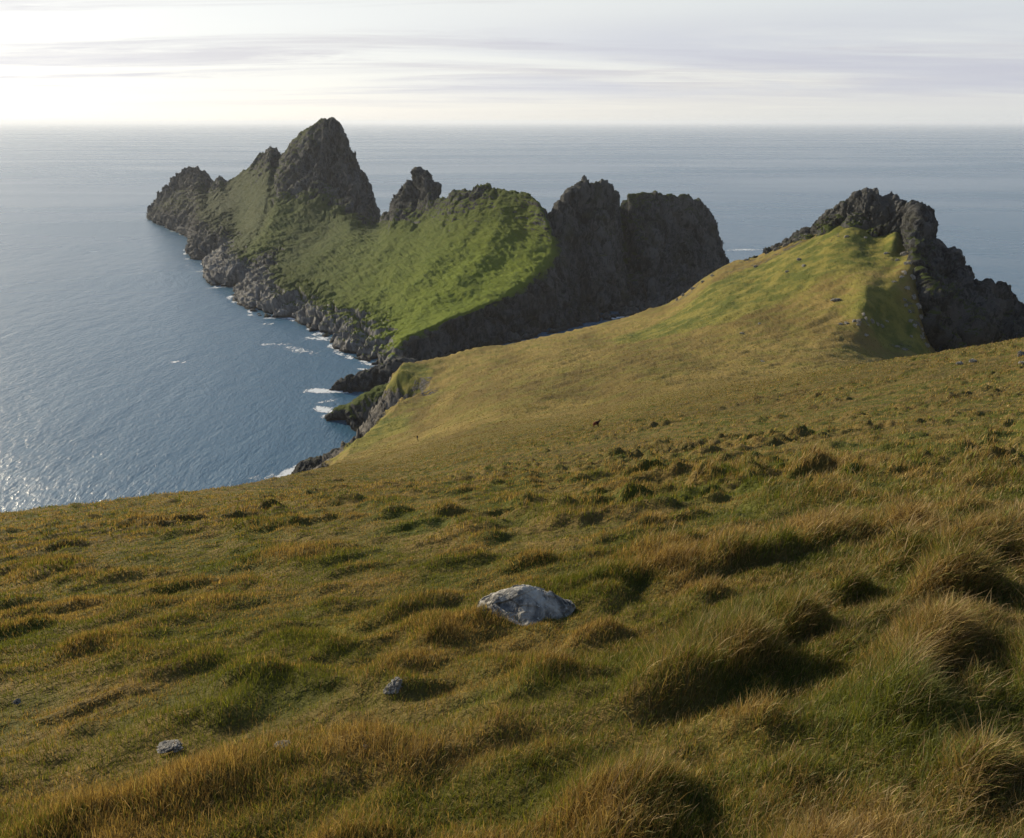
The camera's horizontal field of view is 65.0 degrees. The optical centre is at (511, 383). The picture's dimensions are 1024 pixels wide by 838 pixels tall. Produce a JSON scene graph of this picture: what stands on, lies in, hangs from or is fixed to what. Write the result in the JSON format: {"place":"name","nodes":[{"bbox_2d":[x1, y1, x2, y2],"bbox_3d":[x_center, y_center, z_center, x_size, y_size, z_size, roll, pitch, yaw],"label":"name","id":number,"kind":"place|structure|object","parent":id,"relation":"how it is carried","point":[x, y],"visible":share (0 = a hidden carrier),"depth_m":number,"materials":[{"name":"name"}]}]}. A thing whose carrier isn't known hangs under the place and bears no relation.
{"place":"outdoors","nodes":[
{"label":"outdoors","id":0,"kind":"place"},
{"bbox_2d":[146,117,380,324],"bbox_3d":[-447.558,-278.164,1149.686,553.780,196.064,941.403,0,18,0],"label":"island peak","id":1,"kind":"structure","parent":0,"point":[275,232],"depth_m":1105.68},
{"bbox_2d":[325,383,388,431],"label":"rock headland","id":2,"kind":"structure","parent":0,"point":[354,413],"depth_m":490.03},
{"bbox_2d":[329,356,422,392],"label":"rock spur","id":3,"kind":"structure","parent":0,"point":[364,380],"depth_m":562.27,"materials":[{"name":"grey stone"}]},
{"bbox_2d":[301,166,564,364],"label":"island ridge","id":4,"kind":"structure","parent":0,"point":[423,260],"depth_m":769.55,"materials":[{"name":"green plant"}]},
{"bbox_2d":[0,225,1023,837],"bbox_3d":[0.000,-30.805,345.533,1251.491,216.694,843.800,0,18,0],"label":"hillside","id":5,"kind":"structure","parent":0,"point":[828,285],"depth_m":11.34,"materials":[{"name":"green plant"}]},
{"bbox_2d":[13,698,20,704],"bbox_3d":[-3.310,2.128,5.375,0.046,0.029,0.053,0,18,0],"label":"stone","id":6,"kind":"object","parent":5,"relation":"on","point":[17,701],"visible":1,"depth_m":5.37,"materials":[{"name":"grey stone"}]},
{"bbox_2d":[157,739,182,753],"bbox_3d":[-1.751,1.859,4.115,0.139,0.029,0.104,0,18,0],"label":"stone","id":7,"kind":"object","parent":5,"relation":"on","point":[165,746],"visible":0.99,"depth_m":4.10,"materials":[{"name":"grey stone"}]},
{"bbox_2d":[274,740,290,750],"bbox_3d":[-1.098,1.722,3.835,0.066,0.020,0.078,13,22,34],"label":"stone","id":8,"kind":"object","parent":5,"relation":"on","point":[283,744],"visible":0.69,"depth_m":3.83,"materials":[{"name":"grey stone"}]},
{"bbox_2d":[291,448,339,473],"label":"shore rocks","id":9,"kind":"object","parent":5,"relation":"on","point":[306,464],"visible":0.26,"depth_m":422.62,"materials":[{"name":"grey stone"}]},
{"bbox_2d":[383,676,401,693],"bbox_3d":[-0.689,1.757,4.672,0.119,0.087,0.109,0,18,0],"label":"stone","id":10,"kind":"object","parent":5,"relation":"on","point":[393,685],"visible":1,"depth_m":4.65,"materials":[{"name":"grey stone"}]},
{"bbox_2d":[477,584,575,625],"bbox_3d":[0.096,1.696,6.079,0.782,0.303,0.580,0,18,0],"label":"boulder","id":11,"kind":"object","parent":5,"relation":"on","point":[528,603],"visible":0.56,"depth_m":6.03,"materials":[{"name":"grey stone"}]},
{"bbox_2d":[593,419,600,426],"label":"sheep","id":12,"kind":"object","parent":5,"relation":"on","point":[596,423],"visible":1,"depth_m":81.93},
{"bbox_2d":[288,227,1016,487],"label":"hill grass","id":13,"kind":"structure","parent":5,"relation":"on","point":[660,411],"depth_m":214.30,"materials":[{"name":"green plant"}]},
{"bbox_2d":[748,187,1023,351],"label":"rocky crest","id":14,"kind":"object","parent":5,"relation":"on","point":[961,307],"visible":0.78,"depth_m":409.62,"materials":[{"name":"grey stone"}]},
{"bbox_2d":[0,123,1023,512],"bbox_3d":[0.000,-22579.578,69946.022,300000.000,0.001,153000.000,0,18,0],"label":"sea","id":15,"kind":"structure","parent":0,"point":[114,305],"depth_m":1298.18,"materials":[{"name":"liquid"}]},
{"bbox_2d":[172,231,757,478],"bbox_3d":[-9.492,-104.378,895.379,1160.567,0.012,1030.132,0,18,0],"label":"surf foam","id":16,"kind":"object","parent":15,"relation":"on","point":[318,408],"visible":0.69,"depth_m":561.12,"materials":[{"name":"white"}]},
{"bbox_2d":[0,0,1023,122],"label":"sky","id":17,"kind":"structure","parent":0,"point":[62,61],"materials":[{"name":"white"}]},
{"bbox_2d":[402,175,729,360],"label":"island crags","id":18,"kind":"structure","parent":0,"point":[634,252],"depth_m":808.68,"materials":[{"name":"grey stone"}]}
]}

